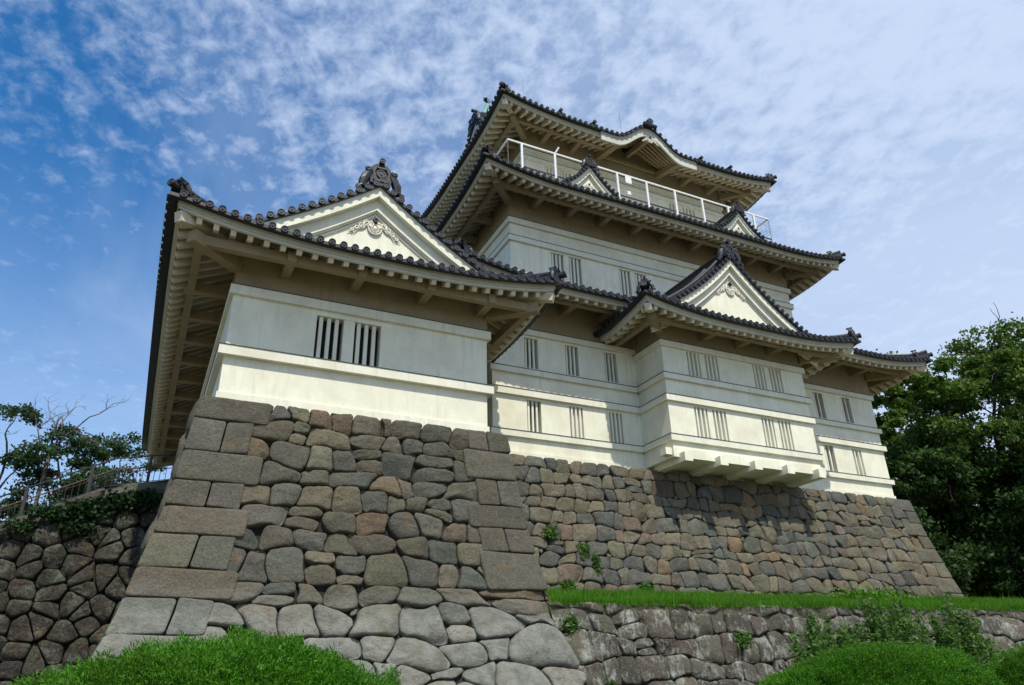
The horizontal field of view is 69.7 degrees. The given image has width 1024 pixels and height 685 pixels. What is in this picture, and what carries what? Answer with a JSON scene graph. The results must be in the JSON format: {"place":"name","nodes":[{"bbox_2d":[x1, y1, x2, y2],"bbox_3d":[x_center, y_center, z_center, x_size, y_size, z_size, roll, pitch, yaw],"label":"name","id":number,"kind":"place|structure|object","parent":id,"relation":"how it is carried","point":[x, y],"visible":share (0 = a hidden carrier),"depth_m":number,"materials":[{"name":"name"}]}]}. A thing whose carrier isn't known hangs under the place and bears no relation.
{"place":"outdoors","nodes":[
{"label":"outdoors","id":0,"kind":"place"},
{"bbox_2d":[0,0,1023,520],"label":"sky","id":1,"kind":"structure","parent":0,"point":[890,132],"materials":[{"name":"blue"}]},
{"bbox_2d":[535,604,1023,628],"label":"terrace ground","id":2,"kind":"structure","parent":0,"point":[720,610],"depth_m":22.21,"materials":[{"name":"green plant"}]},
{"bbox_2d":[509,454,962,597],"bbox_3d":[5.885,11.999,36.127,25.506,6.980,19.137,10,-28,-24],"label":"stone base","id":3,"kind":"object","parent":2,"relation":"on","point":[636,527],"visible":0.59,"depth_m":29.21,"materials":[{"name":"grey stone"}]},
{"bbox_2d":[542,524,558,541],"bbox_3d":[1.336,6.711,25.786,0.698,0.674,0.395,10,-28,-24],"label":"wall weed","id":4,"kind":"object","parent":3,"relation":"attached to","point":[550,531],"depth_m":25.79,"materials":[{"name":"green plant"}]},
{"bbox_2d":[558,578,578,589],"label":"wall weed","id":5,"kind":"object","parent":3,"relation":"attached to","point":[570,582],"depth_m":24.83,"materials":[{"name":"green plant"}]},
{"bbox_2d":[576,541,590,560],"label":"wall weed","id":6,"kind":"object","parent":3,"relation":"attached to","point":[583,548],"depth_m":25.98,"materials":[{"name":"green plant"}]},
{"bbox_2d":[591,553,601,574],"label":"wall weed","id":7,"kind":"object","parent":3,"relation":"attached to","point":[595,560],"depth_m":25.89,"materials":[{"name":"green plant"}]},
{"bbox_2d":[638,580,654,591],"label":"wall weed","id":8,"kind":"object","parent":3,"relation":"attached to","point":[643,584],"depth_m":26.14,"materials":[{"name":"green plant"}]},
{"bbox_2d":[419,79,932,498],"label":"castle keep","id":9,"kind":"structure","parent":3,"relation":"on","point":[664,333],"depth_m":33.71,"materials":[{"name":"white paint"}]},
{"bbox_2d":[524,337,538,368],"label":"window","id":10,"kind":"structure","parent":9,"relation":"in","point":[530,345],"depth_m":29.95,"materials":[{"name":"paint"}]},
{"bbox_2d":[527,400,541,432],"bbox_3d":[0.791,2.967,28.807,0.620,1.340,0.370,10,-28,-24],"label":"window","id":11,"kind":"structure","parent":9,"relation":"in","point":[534,420],"depth_m":28.83,"materials":[{"name":"paint"}]},
{"bbox_2d":[545,166,570,180],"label":"window","id":12,"kind":"structure","parent":9,"relation":"in","point":[547,169],"depth_m":40.45,"materials":[{"name":"paint"}]},
{"bbox_2d":[551,252,582,285],"bbox_3d":[2.555,-3.390,35.399,1.670,1.620,0.370,10,-28,-24],"label":"window","id":13,"kind":"structure","parent":9,"relation":"in","point":[572,266],"depth_m":35.47,"materials":[{"name":"paint"}]},
{"bbox_2d":[565,345,578,375],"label":"window","id":14,"kind":"structure","parent":9,"relation":"in","point":[571,352],"depth_m":30.73,"materials":[{"name":"paint"}]},
{"bbox_2d":[569,406,583,437],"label":"window","id":15,"kind":"structure","parent":9,"relation":"in","point":[576,413],"depth_m":29.50,"materials":[{"name":"paint"}]},
{"bbox_2d":[604,352,617,382],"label":"window","id":16,"kind":"structure","parent":9,"relation":"in","point":[610,362],"depth_m":31.50,"materials":[{"name":"paint"}]},
{"bbox_2d":[609,412,623,442],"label":"window","id":17,"kind":"structure","parent":9,"relation":"in","point":[616,426],"depth_m":30.26,"materials":[{"name":"paint"}]},
{"bbox_2d":[619,269,645,296],"bbox_3d":[6.015,-2.750,36.948,1.680,1.620,0.370,10,-28,-24],"label":"window","id":18,"kind":"structure","parent":9,"relation":"in","point":[629,280],"depth_m":36.87,"materials":[{"name":"paint"}]},
{"bbox_2d":[669,203,675,213],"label":"window","id":19,"kind":"structure","parent":9,"relation":"in","point":[672,206],"depth_m":43.58,"materials":[{"name":"paint"}]},
{"bbox_2d":[683,207,694,219],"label":"window","id":20,"kind":"structure","parent":9,"relation":"in","point":[688,211],"depth_m":44.07,"materials":[{"name":"paint"}]},
{"bbox_2d":[686,351,720,380],"bbox_3d":[8.046,1.034,31.170,1.660,1.080,0.180,10,-28,-24],"label":"window","id":21,"kind":"structure","parent":9,"relation":"in","point":[699,365],"depth_m":31.15,"materials":[{"name":"paint"}]},
{"bbox_2d":[694,407,729,440],"bbox_3d":[8.113,3.381,30.076,1.640,1.340,0.180,10,-28,-24],"label":"window","id":22,"kind":"structure","parent":9,"relation":"in","point":[710,423],"depth_m":30.07,"materials":[{"name":"paint"}]},
{"bbox_2d":[752,365,783,391],"bbox_3d":[11.295,1.635,32.624,1.640,1.080,0.180,10,-28,-24],"label":"window","id":23,"kind":"structure","parent":9,"relation":"in","point":[765,378],"depth_m":32.59,"materials":[{"name":"paint"}]},
{"bbox_2d":[761,418,794,449],"bbox_3d":[11.339,3.978,31.521,1.630,1.340,0.180,10,-28,-24],"label":"window","id":24,"kind":"structure","parent":9,"relation":"in","point":[778,434],"depth_m":31.51,"materials":[{"name":"paint"}]},
{"bbox_2d":[813,392,826,418],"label":"window","id":25,"kind":"structure","parent":9,"relation":"in","point":[820,409],"depth_m":36.41,"materials":[{"name":"paint"}]},
{"bbox_2d":[824,445,837,471],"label":"window","id":26,"kind":"structure","parent":9,"relation":"in","point":[829,451],"depth_m":35.27,"materials":[{"name":"paint"}]},
{"bbox_2d":[840,397,853,422],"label":"window","id":27,"kind":"structure","parent":9,"relation":"in","point":[846,407],"depth_m":37.17,"materials":[{"name":"paint"}]},
{"bbox_2d":[852,449,865,475],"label":"window","id":28,"kind":"structure","parent":9,"relation":"in","point":[857,455],"depth_m":35.92,"materials":[{"name":"paint"}]},
{"bbox_2d":[545,581,1023,610],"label":"grass","id":29,"kind":"structure","parent":2,"relation":"on","point":[653,597],"depth_m":24.60,"materials":[{"name":"green plant"}]},
{"bbox_2d":[822,582,911,599],"bbox_3d":[13.994,9.903,28.703,4.862,1.124,2.163,10,-28,-24],"label":"ground plant","id":30,"kind":"object","parent":2,"relation":"on","point":[847,594],"visible":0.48,"depth_m":28.38,"materials":[{"name":"green plant"}]},
{"bbox_2d":[859,586,931,601],"bbox_3d":[15.125,10.318,29.589,4.613,1.130,2.433,5,-26,-13],"label":"ground plant","id":31,"kind":"object","parent":2,"relation":"on","point":[896,594],"visible":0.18,"depth_m":29.33,"materials":[{"name":"green plant"}]},
{"bbox_2d":[871,304,1023,599],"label":"broadleaf tree","id":32,"kind":"object","parent":2,"relation":"on","point":[946,470],"visible":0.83,"depth_m":51.06,"materials":[{"name":"green plant"}]},
{"label":"ground","id":33,"kind":"structure","parent":0,"visible":0},
{"bbox_2d":[0,480,168,684],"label":"approach wall","id":34,"kind":"structure","parent":33,"relation":"on","point":[61,596],"depth_m":21.25,"materials":[{"name":"stone"}]},
{"bbox_2d":[1,481,161,538],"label":"ivy","id":35,"kind":"object","parent":34,"relation":"attached to","point":[124,501],"visible":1,"depth_m":22.19,"materials":[{"name":"green plant"}]},
{"bbox_2d":[0,453,176,521],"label":"iron fence","id":36,"kind":"object","parent":34,"relation":"on","point":[90,478],"visible":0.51,"depth_m":23.20,"materials":[{"name":"black metal"}]},
{"bbox_2d":[7,622,401,684],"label":"juniper shrub","id":37,"kind":"object","parent":33,"relation":"on","point":[246,657],"visible":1,"depth_m":5.00,"materials":[{"name":"green plant"}]},
{"bbox_2d":[90,396,586,684],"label":"stone base","id":38,"kind":"object","parent":33,"relation":"on","point":[406,548],"visible":0.93,"depth_m":18.68,"materials":[{"name":"grey stone"}]},
{"bbox_2d":[142,158,566,465],"bbox_3d":[-9.071,2.317,31.809,12.246,9.200,25.196,10,-28,-24],"label":"corner turret","id":39,"kind":"object","parent":38,"relation":"on","point":[373,295],"visible":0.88,"depth_m":22.55,"materials":[{"name":"white paint"}]},
{"bbox_2d":[313,315,380,366],"bbox_3d":[-4.982,0.044,22.185,1.960,1.400,0.370,10,-28,-24],"label":"window","id":40,"kind":"structure","parent":39,"relation":"in","point":[335,338],"depth_m":22.19,"materials":[{"name":"paint"}]},
{"bbox_2d":[547,602,1023,684],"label":"retaining wall","id":41,"kind":"structure","parent":33,"relation":"on","point":[678,646],"depth_m":21.26,"materials":[{"name":"stone"}]},
{"bbox_2d":[559,612,580,637],"bbox_3d":[1.589,7.657,19.942,0.698,0.682,0.379,10,-28,-24],"label":"wall weed","id":42,"kind":"object","parent":41,"relation":"attached to","point":[571,622],"depth_m":19.90,"materials":[{"name":"green plant"}]},
{"bbox_2d":[603,679,616,684],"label":"wall weed","id":43,"kind":"object","parent":41,"relation":"attached to","point":[611,682],"depth_m":19.26,"materials":[{"name":"green plant"}]},
{"bbox_2d":[732,629,754,651],"bbox_3d":[6.906,8.952,22.013,0.904,0.730,0.329,10,-28,-24],"label":"wall weed","id":44,"kind":"object","parent":41,"relation":"attached to","point":[743,639],"depth_m":21.99,"materials":[{"name":"green plant"}]},
{"bbox_2d":[784,609,863,663],"bbox_3d":[9.324,9.723,21.704,3.443,3.584,1.524,10,-28,-24],"label":"wild bush","id":45,"kind":"object","parent":33,"relation":"on","point":[815,643],"visible":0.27,"depth_m":21.93,"materials":[{"name":"green plant"}]},
{"bbox_2d":[756,639,1007,684],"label":"juniper shrub","id":46,"kind":"object","parent":33,"relation":"on","point":[875,663],"visible":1,"depth_m":11.32,"materials":[{"name":"green plant"}]},
{"bbox_2d":[846,594,934,647],"bbox_3d":[11.949,9.935,22.814,3.914,4.025,1.673,10,-28,-24],"label":"wild bush","id":47,"kind":"object","parent":33,"relation":"on","point":[898,628],"visible":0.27,"depth_m":23.17,"materials":[{"name":"green plant"}]},
{"bbox_2d":[925,591,1003,671],"bbox_3d":[14.891,10.414,24.294,3.648,4.275,1.608,10,-28,-24],"label":"wild bush","id":48,"kind":"object","parent":33,"relation":"on","point":[966,637],"visible":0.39,"depth_m":24.34,"materials":[{"name":"green plant"}]},
{"bbox_2d":[987,642,1023,684],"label":"juniper shrub","id":49,"kind":"object","parent":33,"relation":"on","point":[1010,670],"visible":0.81,"depth_m":13.69,"materials":[{"name":"green plant"}]},
{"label":"upper court ground","id":50,"kind":"structure","parent":0,"visible":0},
{"bbox_2d":[0,401,47,521],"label":"slender tree","id":51,"kind":"object","parent":50,"relation":"on","point":[26,411],"visible":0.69,"depth_m":32.64,"materials":[{"name":"green plant"}]},
{"bbox_2d":[0,421,119,522],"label":"bushy tree","id":52,"kind":"object","parent":50,"relation":"on","point":[76,445],"visible":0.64,"depth_m":32.82,"materials":[{"name":"green plant"}]},
{"bbox_2d":[30,391,130,506],"bbox_3d":[-19.793,6.486,32.446,4.239,9.837,2.556,-2,-25,1],"label":"bare tree","id":53,"kind":"object","parent":50,"relation":"on","point":[39,489],"visible":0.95,"depth_m":33.14,"materials":[{"name":"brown wood"}]},
{"bbox_2d":[61,431,165,496],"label":"bushy tree","id":54,"kind":"object","parent":50,"relation":"on","point":[119,449],"visible":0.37,"depth_m":43.28,"materials":[{"name":"green plant"}]}
]}

